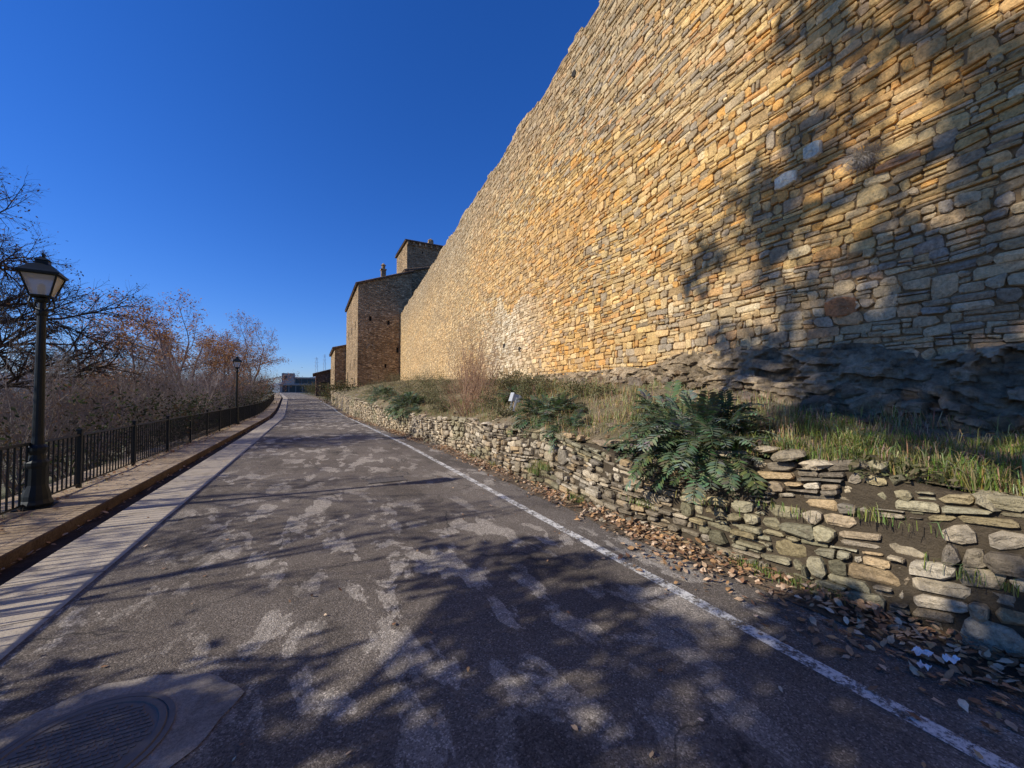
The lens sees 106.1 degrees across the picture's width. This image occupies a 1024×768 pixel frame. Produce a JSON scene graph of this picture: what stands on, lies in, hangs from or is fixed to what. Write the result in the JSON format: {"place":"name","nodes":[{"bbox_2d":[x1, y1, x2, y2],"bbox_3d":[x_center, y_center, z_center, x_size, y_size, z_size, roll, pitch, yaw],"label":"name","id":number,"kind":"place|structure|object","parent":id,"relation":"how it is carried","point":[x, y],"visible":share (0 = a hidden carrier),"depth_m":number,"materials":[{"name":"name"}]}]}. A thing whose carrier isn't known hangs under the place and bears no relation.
{"place":"outdoors","nodes":[
{"label":"outdoors","id":0,"kind":"place"},
{"bbox_2d":[0,393,281,571],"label":"pavement","id":1,"kind":"structure","parent":0,"point":[75,509],"depth_m":5.62,"materials":[{"name":"grey concrete"}]},
{"bbox_2d":[10,253,68,512],"bbox_3d":[-6.165,-0.047,5.030,0.373,3.350,0.373,1,-2,-36],"label":"street lamp","id":2,"kind":"object","parent":1,"relation":"on","point":[43,279],"visible":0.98,"depth_m":4.99,"materials":[{"name":"black metal"}]},
{"bbox_2d":[0,394,273,514],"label":"iron railing","id":3,"kind":"object","parent":1,"relation":"on","point":[249,411],"visible":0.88,"depth_m":7.34,"materials":[{"name":"black metal"}]},
{"bbox_2d":[233,356,241,424],"bbox_3d":[-13.270,0.298,18.576,0.373,3.350,0.373,1,-2,-36],"label":"street lamp","id":4,"kind":"object","parent":1,"relation":"on","point":[237,361],"visible":0.87,"depth_m":18.53,"materials":[{"name":"black metal"}]},
{"bbox_2d":[0,0,599,383],"label":"sky","id":5,"kind":"structure","parent":0,"point":[266,160],"materials":[{"name":"blue"}]},
{"bbox_2d":[0,373,642,499],"bbox_3d":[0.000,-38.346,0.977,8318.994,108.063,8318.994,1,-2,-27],"label":"ground","id":6,"kind":"structure","parent":0,"point":[50,482],"depth_m":53.79,"materials":[{"name":"soil"}]},
{"bbox_2d":[0,394,44,478],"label":"bare shrub","id":7,"kind":"object","parent":6,"relation":"on","point":[18,443],"visible":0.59,"depth_m":7.54,"materials":[{"name":"brown plant"}]},
{"bbox_2d":[0,375,63,475],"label":"bare shrub","id":8,"kind":"object","parent":6,"relation":"on","point":[9,416],"visible":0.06,"depth_m":16.26,"materials":[{"name":"brown plant"}]},
{"bbox_2d":[0,354,66,476],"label":"bare shrub","id":9,"kind":"object","parent":6,"relation":"on","point":[18,405],"visible":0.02,"depth_m":18.47,"materials":[{"name":"brown plant"}]},
{"bbox_2d":[0,371,70,472],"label":"bare shrub","id":10,"kind":"object","parent":6,"relation":"on","point":[15,432],"visible":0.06,"depth_m":13.49,"materials":[{"name":"brown plant"}]},
{"bbox_2d":[2,348,72,463],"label":"bare shrub","id":11,"kind":"object","parent":6,"relation":"on","point":[25,394],"visible":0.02,"depth_m":15.67,"materials":[{"name":"brown plant"}]},
{"bbox_2d":[0,278,75,397],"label":"bare shrub","id":12,"kind":"object","parent":6,"relation":"on","point":[33,351],"visible":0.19,"depth_m":12.22,"materials":[{"name":"brown plant"}]},
{"bbox_2d":[0,379,86,448],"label":"autumn tree","id":13,"kind":"object","parent":6,"relation":"on","point":[45,403],"visible":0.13,"depth_m":12.85,"materials":[{"name":"brown plant"}]},
{"bbox_2d":[0,333,91,488],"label":"bare shrub","id":14,"kind":"object","parent":6,"relation":"on","point":[29,384],"visible":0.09,"depth_m":17.55,"materials":[{"name":"brown plant"}]},
{"bbox_2d":[0,320,100,496],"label":"bare shrub","id":15,"kind":"object","parent":6,"relation":"on","point":[46,431],"visible":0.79,"depth_m":8.28,"materials":[{"name":"brown plant"}]},
{"bbox_2d":[0,376,109,481],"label":"bare shrub","id":16,"kind":"object","parent":6,"relation":"on","point":[69,425],"visible":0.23,"depth_m":10.84,"materials":[{"name":"brown plant"}]},
{"bbox_2d":[4,342,121,468],"bbox_3d":[-29.506,1.666,24.017,7.649,9.333,7.408,-1,-2,35],"label":"bare shrub","id":17,"kind":"object","parent":6,"relation":"on","point":[50,404],"visible":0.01,"depth_m":24.31,"materials":[{"name":"brown plant"}]},
{"bbox_2d":[0,325,126,483],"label":"bare shrub","id":18,"kind":"object","parent":6,"relation":"on","point":[31,384],"visible":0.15,"depth_m":14.21,"materials":[{"name":"brown plant"}]},
{"bbox_2d":[3,287,140,461],"bbox_3d":[-19.343,-0.224,16.953,7.246,8.748,4.057,-1,-2,41],"label":"autumn tree","id":19,"kind":"object","parent":6,"relation":"on","point":[94,306],"visible":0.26,"depth_m":17.55,"materials":[{"name":"brown plant"}]},
{"bbox_2d":[0,351,145,497],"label":"bare shrub","id":20,"kind":"object","parent":6,"relation":"on","point":[9,441],"visible":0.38,"depth_m":10.38,"materials":[{"name":"brown plant"}]},
{"bbox_2d":[0,352,157,479],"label":"bare shrub","id":21,"kind":"object","parent":6,"relation":"on","point":[84,418],"visible":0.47,"depth_m":9.51,"materials":[{"name":"brown plant"}]},
{"bbox_2d":[11,341,146,478],"bbox_3d":[-25.321,1.470,21.339,9.989,8.306,5.681,0,-1,2],"label":"bare shrub","id":22,"kind":"object","parent":6,"relation":"on","point":[67,392],"visible":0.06,"depth_m":21.00,"materials":[{"name":"brown plant"}]},
{"bbox_2d":[15,364,149,468],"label":"bare shrub","id":23,"kind":"object","parent":6,"relation":"on","point":[89,402],"visible":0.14,"depth_m":15.01,"materials":[{"name":"brown plant"}]},
{"bbox_2d":[13,328,156,462],"bbox_3d":[-30.714,0.727,28.880,8.764,11.245,8.518,-1,-2,21],"label":"bare shrub","id":24,"kind":"object","parent":6,"relation":"on","point":[86,365],"visible":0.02,"depth_m":28.73,"materials":[{"name":"brown plant"}]},
{"bbox_2d":[0,166,170,396],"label":"bare tree","id":25,"kind":"object","parent":6,"relation":"on","point":[8,302],"visible":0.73,"depth_m":10.74,"materials":[{"name":"brown plant"}]},
{"bbox_2d":[48,383,142,470],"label":"bare shrub","id":26,"kind":"object","parent":6,"relation":"on","point":[74,438],"visible":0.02,"depth_m":19.06,"materials":[{"name":"brown plant"}]},
{"bbox_2d":[54,359,152,452],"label":"bare shrub","id":27,"kind":"object","parent":6,"relation":"on","point":[102,384],"visible":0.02,"depth_m":23.31,"materials":[{"name":"brown plant"}]},
{"bbox_2d":[57,371,181,469],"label":"bare shrub","id":28,"kind":"object","parent":6,"relation":"on","point":[122,413],"visible":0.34,"depth_m":13.41,"materials":[{"name":"brown plant"}]},
{"bbox_2d":[46,326,193,467],"bbox_3d":[-13.180,0.652,12.992,3.802,5.250,3.683,-1,-2,40],"label":"bare shrub","id":29,"kind":"object","parent":6,"relation":"on","point":[146,388],"visible":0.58,"depth_m":12.72,"materials":[{"name":"brown plant"}]},
{"bbox_2d":[24,349,220,458],"bbox_3d":[-15.810,1.039,16.779,4.304,5.085,7.568,0,-2,14],"label":"bare shrub","id":30,"kind":"object","parent":6,"relation":"on","point":[168,377],"visible":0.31,"depth_m":16.82,"materials":[{"name":"brown plant"}]},
{"bbox_2d":[47,329,198,454],"bbox_3d":[-27.432,0.489,28.527,8.024,9.866,8.256,0,-1,8],"label":"bare shrub","id":31,"kind":"object","parent":6,"relation":"on","point":[141,369],"visible":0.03,"depth_m":28.36,"materials":[{"name":"brown plant"}]},
{"bbox_2d":[75,380,177,451],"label":"bare shrub","id":32,"kind":"object","parent":6,"relation":"on","point":[142,419],"visible":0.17,"depth_m":15.53,"materials":[{"name":"brown plant"}]},
{"bbox_2d":[71,287,188,439],"bbox_3d":[-22.443,-0.691,22.523,5.319,9.229,5.989,1,-2,-33],"label":"autumn tree","id":33,"kind":"object","parent":6,"relation":"on","point":[153,333],"visible":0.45,"depth_m":22.97,"materials":[{"name":"brown plant"}]},
{"bbox_2d":[85,300,174,440],"bbox_3d":[-20.191,-0.381,20.143,4.057,8.748,7.246,1,-2,-34],"label":"autumn tree","id":34,"kind":"object","parent":6,"relation":"on","point":[145,349],"visible":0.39,"depth_m":20.84,"materials":[{"name":"brown plant"}]},
{"bbox_2d":[0,365,272,493],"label":"bare shrubs","id":35,"kind":"object","parent":6,"relation":"on","point":[190,406],"visible":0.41,"depth_m":10.95,"materials":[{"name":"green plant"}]},
{"bbox_2d":[80,295,193,393],"bbox_3d":[-25.636,-0.842,26.538,6.631,10.217,5.888,-1,-2,35],"label":"autumn tree","id":36,"kind":"object","parent":6,"relation":"on","point":[144,344],"visible":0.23,"depth_m":26.41,"materials":[{"name":"brown plant"}]},
{"bbox_2d":[0,394,282,585],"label":"kerb","id":37,"kind":"object","parent":6,"relation":"on","point":[17,568],"visible":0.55,"depth_m":4.70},
{"bbox_2d":[101,379,186,450],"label":"bare shrub","id":38,"kind":"object","parent":6,"relation":"on","point":[145,417],"visible":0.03,"depth_m":19.74,"materials":[{"name":"brown plant"}]},
{"bbox_2d":[86,343,202,455],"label":"bare shrub","id":39,"kind":"object","parent":6,"relation":"on","point":[152,385],"visible":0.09,"depth_m":21.81,"materials":[{"name":"brown plant"}]},
{"bbox_2d":[106,355,205,448],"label":"bare shrub","id":40,"kind":"object","parent":6,"relation":"on","point":[160,395],"visible":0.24,"depth_m":17.79,"materials":[{"name":"brown plant"}]},
{"bbox_2d":[102,341,222,421],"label":"bare shrub","id":41,"kind":"object","parent":6,"relation":"on","point":[157,378],"visible":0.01,"depth_m":31.21,"materials":[{"name":"brown plant"}]},
{"bbox_2d":[85,288,249,443],"bbox_3d":[-23.306,-0.862,26.276,9.058,10.935,5.071,1,-2,-24],"label":"autumn tree","id":42,"kind":"object","parent":6,"relation":"on","point":[187,350],"visible":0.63,"depth_m":26.61,"materials":[{"name":"brown plant"}]},
{"bbox_2d":[122,352,221,444],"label":"bare shrub","id":43,"kind":"object","parent":6,"relation":"on","point":[172,378],"visible":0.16,"depth_m":21.45,"materials":[{"name":"brown plant"}]},
{"bbox_2d":[112,364,235,443],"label":"bare shrub","id":44,"kind":"object","parent":6,"relation":"on","point":[187,388],"visible":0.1,"depth_m":23.94,"materials":[{"name":"brown plant"}]},
{"bbox_2d":[132,370,216,447],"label":"bare shrub","id":45,"kind":"object","parent":6,"relation":"on","point":[177,402],"visible":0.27,"depth_m":18.24,"materials":[{"name":"brown plant"}]},
{"bbox_2d":[118,333,248,438],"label":"bare shrub","id":46,"kind":"object","parent":6,"relation":"on","point":[207,386],"visible":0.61,"depth_m":19.57,"materials":[{"name":"brown plant"}]},
{"bbox_2d":[143,364,226,442],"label":"bare shrub","id":47,"kind":"object","parent":6,"relation":"on","point":[186,392],"visible":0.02,"depth_m":27.36,"materials":[{"name":"brown plant"}]},
{"bbox_2d":[139,359,240,436],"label":"bare shrub","id":48,"kind":"object","parent":6,"relation":"on","point":[197,384],"visible":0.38,"depth_m":22.80,"materials":[{"name":"brown plant"}]},
{"bbox_2d":[155,318,247,395],"bbox_3d":[-27.294,-0.396,33.856,6.845,10.547,6.078,1,-2,-23],"label":"autumn tree","id":49,"kind":"object","parent":6,"relation":"on","point":[208,337],"visible":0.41,"depth_m":33.40,"materials":[{"name":"brown plant"}]},
{"bbox_2d":[178,322,249,388],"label":"autumn tree","id":50,"kind":"object","parent":6,"relation":"on","point":[205,349],"visible":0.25,"depth_m":41.87,"materials":[{"name":"brown plant"}]},
{"bbox_2d":[185,371,258,424],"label":"bare shrub","id":51,"kind":"object","parent":6,"relation":"on","point":[228,387],"visible":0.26,"depth_m":30.65,"materials":[{"name":"brown plant"}]},
{"bbox_2d":[194,377,255,417],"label":"bare shrub","id":52,"kind":"object","parent":6,"relation":"on","point":[226,396],"visible":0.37,"depth_m":25.61,"materials":[{"name":"brown plant"}]},
{"bbox_2d":[192,330,265,404],"bbox_3d":[-23.686,-0.636,32.612,4.939,8.569,5.561,-1,-2,37],"label":"autumn tree","id":53,"kind":"object","parent":6,"relation":"on","point":[231,347],"visible":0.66,"depth_m":32.56,"materials":[{"name":"brown plant"}]},
{"bbox_2d":[203,362,266,407],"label":"bare shrub","id":54,"kind":"object","parent":6,"relation":"on","point":[231,384],"visible":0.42,"depth_m":30.71,"materials":[{"name":"brown plant"}]},
{"bbox_2d":[213,334,257,397],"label":"autumn tree","id":55,"kind":"object","parent":6,"relation":"on","point":[241,356],"visible":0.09,"depth_m":50.52,"materials":[{"name":"brown plant"}]},
{"bbox_2d":[183,309,290,396],"bbox_3d":[-27.661,-1.573,38.562,9.360,11.299,5.240,0,-1,-9],"label":"autumn tree","id":56,"kind":"object","parent":6,"relation":"on","point":[262,360],"visible":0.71,"depth_m":38.66,"materials":[{"name":"brown plant"}]},
{"bbox_2d":[212,370,269,399],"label":"bare shrub","id":57,"kind":"object","parent":6,"relation":"on","point":[254,387],"visible":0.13,"depth_m":41.94,"materials":[{"name":"brown plant"}]},
{"bbox_2d":[218,326,264,388],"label":"autumn tree","id":58,"kind":"object","parent":6,"relation":"on","point":[244,348],"visible":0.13,"depth_m":55.25,"materials":[{"name":"brown plant"}]},
{"bbox_2d":[228,367,263,400],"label":"bare shrub","id":59,"kind":"object","parent":6,"relation":"on","point":[248,381],"visible":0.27,"depth_m":40.23,"materials":[{"name":"brown plant"}]},
{"bbox_2d":[239,367,283,400],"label":"bare shrub","id":60,"kind":"object","parent":6,"relation":"on","point":[264,382],"visible":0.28,"depth_m":55.26,"materials":[{"name":"brown plant"}]},
{"bbox_2d":[230,316,302,392],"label":"autumn tree","id":61,"kind":"object","parent":6,"relation":"on","point":[262,352],"visible":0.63,"depth_m":47.01,"materials":[{"name":"brown plant"}]},
{"bbox_2d":[188,376,360,405],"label":"roadside hedge","id":62,"kind":"object","parent":6,"relation":"on","point":[312,389],"visible":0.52,"depth_m":48.54,"materials":[{"name":"green plant"}]},
{"bbox_2d":[278,373,314,392],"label":"white modern building","id":63,"kind":"structure","parent":6,"relation":"on","point":[294,384],"depth_m":142.51,"materials":[{"name":"clear glass"}]},
{"bbox_2d":[313,369,330,395],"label":"tiled house","id":64,"kind":"structure","parent":6,"relation":"on","point":[324,376],"depth_m":79.11,"materials":[{"name":"stone"}]},
{"bbox_2d":[329,345,345,387],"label":"stone annex","id":65,"kind":"object","parent":6,"relation":"on","point":[337,354],"visible":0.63,"depth_m":63.51,"materials":[{"name":"stone"}]},
{"bbox_2d":[346,273,411,386],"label":"walls","id":66,"kind":"structure","parent":6,"relation":"on","point":[375,309],"depth_m":49.00,"materials":[{"name":"stone"}]},
{"bbox_2d":[345,270,413,311],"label":"roof","id":67,"kind":"structure","parent":66,"relation":"on","point":[364,281],"depth_m":49.60,"materials":[{"name":"tile"}]},
{"bbox_2d":[380,263,386,276],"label":"chimney","id":68,"kind":"object","parent":67,"relation":"on","point":[383,270],"visible":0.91,"depth_m":51.58,"materials":[{"name":"stone"}]},
{"bbox_2d":[402,267,429,295],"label":"stone house","id":69,"kind":"structure","parent":6,"relation":"on","point":[419,274],"depth_m":53.47,"materials":[{"name":"stone"}]},
{"bbox_2d":[395,239,442,272],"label":"castle tower","id":70,"kind":"structure","parent":6,"relation":"on","point":[413,254],"depth_m":63.35,"materials":[{"name":"stone"}]},
{"bbox_2d":[333,392,1023,663],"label":"retaining wall","id":71,"kind":"structure","parent":6,"relation":"on","point":[923,538],"depth_m":2.91,"materials":[{"name":"beige stone"}]},
{"bbox_2d":[331,391,1023,661],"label":"stones","id":72,"kind":"object","parent":71,"relation":"attached to","point":[977,624],"visible":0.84,"depth_m":3.13,"materials":[{"name":"beige stone"}]},
{"bbox_2d":[349,396,1023,663],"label":"capstones","id":73,"kind":"object","parent":71,"relation":"on","point":[980,496],"visible":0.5,"depth_m":3.35,"materials":[{"name":"stone"}]},
{"bbox_2d":[0,393,1023,767],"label":"road","id":74,"kind":"structure","parent":0,"point":[322,669],"depth_m":2.47,"materials":[{"name":"grey asphalt"}]},
{"bbox_2d":[0,673,244,767],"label":"manhole cover","id":75,"kind":"object","parent":74,"relation":"on","point":[164,721],"visible":1,"depth_m":1.85,"materials":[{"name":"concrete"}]},
{"bbox_2d":[0,393,287,659],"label":"paved gutter","id":76,"kind":"object","parent":74,"relation":"on","point":[62,577],"visible":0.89,"depth_m":3.85,"materials":[{"name":"concrete"}]},
{"bbox_2d":[365,475,406,483],"bbox_3d":[-2.332,1.776,7.151,0.680,0.012,0.420,1,-2,-27],"label":"drain grate","id":77,"kind":"object","parent":74,"relation":"on","point":[384,479],"visible":1,"depth_m":7.14,"materials":[{"name":"metal"}]},
{"bbox_2d":[300,393,1023,697],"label":"dirt verge","id":78,"kind":"structure","parent":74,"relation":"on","point":[938,649],"depth_m":3.07,"materials":[{"name":"brown soil"}]},
{"bbox_2d":[0,378,1023,767],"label":"fallen leaves","id":79,"kind":"object","parent":78,"relation":"on","point":[948,674],"visible":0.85,"depth_m":2.71,"materials":[{"name":"brown plant"}]},
{"bbox_2d":[0,405,1023,607],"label":"wayside weeds","id":80,"kind":"object","parent":78,"relation":"on","point":[540,465],"visible":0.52,"depth_m":3.25,"materials":[{"name":"green plant"}]},
{"bbox_2d":[911,646,959,669],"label":"paper litter","id":81,"kind":"object","parent":78,"relation":"on","point":[953,659],"visible":1,"depth_m":2.25,"materials":[{"name":"paper"}]},
{"bbox_2d":[324,403,1019,767],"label":"white road line","id":82,"kind":"object","parent":74,"relation":"on","point":[992,759],"visible":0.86,"depth_m":2.28,"materials":[{"name":"paint"}]},
{"bbox_2d":[332,374,1023,495],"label":"terrace ground","id":83,"kind":"structure","parent":0,"point":[612,434],"depth_m":5.92,"materials":[{"name":"beige plant"}]},
{"bbox_2d":[361,385,395,403],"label":"pinnate bush","id":84,"kind":"object","parent":83,"relation":"on","point":[382,391],"visible":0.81,"depth_m":22.43,"materials":[{"name":"green plant"}]},
{"bbox_2d":[382,388,434,419],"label":"pinnate bush","id":85,"kind":"object","parent":83,"relation":"on","point":[404,398],"visible":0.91,"depth_m":15.52,"materials":[{"name":"green plant"}]},
{"bbox_2d":[450,350,489,393],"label":"twiggy bush","id":86,"kind":"object","parent":83,"relation":"on","point":[461,384],"visible":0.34,"depth_m":15.17,"materials":[{"name":"brown plant"}]},
{"bbox_2d":[435,366,506,421],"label":"twiggy bush","id":87,"kind":"object","parent":83,"relation":"on","point":[465,402],"visible":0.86,"depth_m":10.80,"materials":[{"name":"brown plant"}]},
{"bbox_2d":[442,306,519,409],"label":"twiggy bush","id":88,"kind":"object","parent":83,"relation":"on","point":[469,367],"visible":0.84,"depth_m":12.07,"materials":[{"name":"brown plant"}]},
{"bbox_2d":[445,335,517,403],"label":"twiggy bush","id":89,"kind":"object","parent":83,"relation":"on","point":[490,373],"visible":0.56,"depth_m":12.92,"materials":[{"name":"brown plant"}]},
{"bbox_2d":[493,385,527,404],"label":"pinnate bush","id":90,"kind":"object","parent":83,"relation":"on","point":[511,390],"visible":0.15,"depth_m":10.62,"materials":[{"name":"green plant"}]},
{"bbox_2d":[507,392,520,411],"bbox_3d":[0.049,0.423,8.916,0.210,0.410,0.320,18,-6,-15],"label":"floodlight","id":91,"kind":"object","parent":83,"relation":"on","point":[513,397],"visible":0.81,"depth_m":8.81,"materials":[{"name":"grey metal"}]},
{"bbox_2d":[507,389,587,437],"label":"pinnate bush","id":92,"kind":"object","parent":83,"relation":"on","point":[559,401],"visible":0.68,"depth_m":7.45,"materials":[{"name":"green plant"}]},
{"bbox_2d":[541,408,591,454],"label":"pinnate bush","id":93,"kind":"object","parent":83,"relation":"on","point":[573,419],"visible":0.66,"depth_m":6.33,"materials":[{"name":"green plant"}]},
{"bbox_2d":[361,366,958,485],"bbox_3d":[-3.008,-0.198,18.269,5.760,2.860,35.425,1,-2,-27],"label":"olive green scrub","id":94,"kind":"object","parent":83,"relation":"on","point":[527,382],"visible":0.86,"depth_m":9.81,"materials":[{"name":"green plant"}]},
{"bbox_2d":[629,388,691,418],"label":"pinnate bush","id":95,"kind":"object","parent":83,"relation":"on","point":[646,401],"visible":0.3,"depth_m":5.86,"materials":[{"name":"green plant"}]},
{"bbox_2d":[373,380,1001,476],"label":"loose rocks","id":96,"kind":"object","parent":83,"relation":"on","point":[612,424],"visible":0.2,"depth_m":4.28,"materials":[{"name":"grey stone"}]},
{"bbox_2d":[603,380,791,504],"bbox_3d":[2.011,0.585,4.247,1.396,1.301,2.193,1,-2,-27],"label":"pinnate bush","id":97,"kind":"object","parent":83,"relation":"on","point":[702,414],"visible":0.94,"depth_m":3.96,"materials":[{"name":"green plant"}]},
{"bbox_2d":[400,0,1023,379],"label":"stone wall","id":98,"kind":"structure","parent":83,"relation":"on","point":[998,250],"depth_m":5.76,"materials":[{"name":"beige stone"}]},
{"bbox_2d":[503,69,575,351],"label":"putlog holes","id":99,"kind":"object","parent":98,"relation":"attached to","point":[572,75],"visible":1,"depth_m":11.38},
{"bbox_2d":[400,0,1023,379],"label":"stones","id":100,"kind":"object","parent":98,"relation":"attached to","point":[883,60],"visible":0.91,"depth_m":6.42,"materials":[{"name":"beige stone"}]},
{"bbox_2d":[774,140,920,316],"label":"projecting blocks","id":101,"kind":"structure","parent":98,"relation":"attached to","point":[839,306],"depth_m":5.15,"materials":[{"name":"stone"}]},
{"bbox_2d":[832,138,891,177],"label":"dry tuft","id":102,"kind":"object","parent":98,"relation":"attached to","point":[860,160],"visible":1,"depth_m":4.80,"materials":[{"name":"beige plant"}]},
{"bbox_2d":[526,343,1023,438],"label":"bedrock outcrop","id":103,"kind":"object","parent":83,"relation":"on","point":[986,383],"visible":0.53,"depth_m":4.57,"materials":[{"name":"grey stone"}]},
{"bbox_2d":[552,391,1023,495],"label":"green grass","id":104,"kind":"structure","parent":83,"relation":"on","point":[850,442],"depth_m":3.13,"materials":[{"name":"green plant"}]}
]}

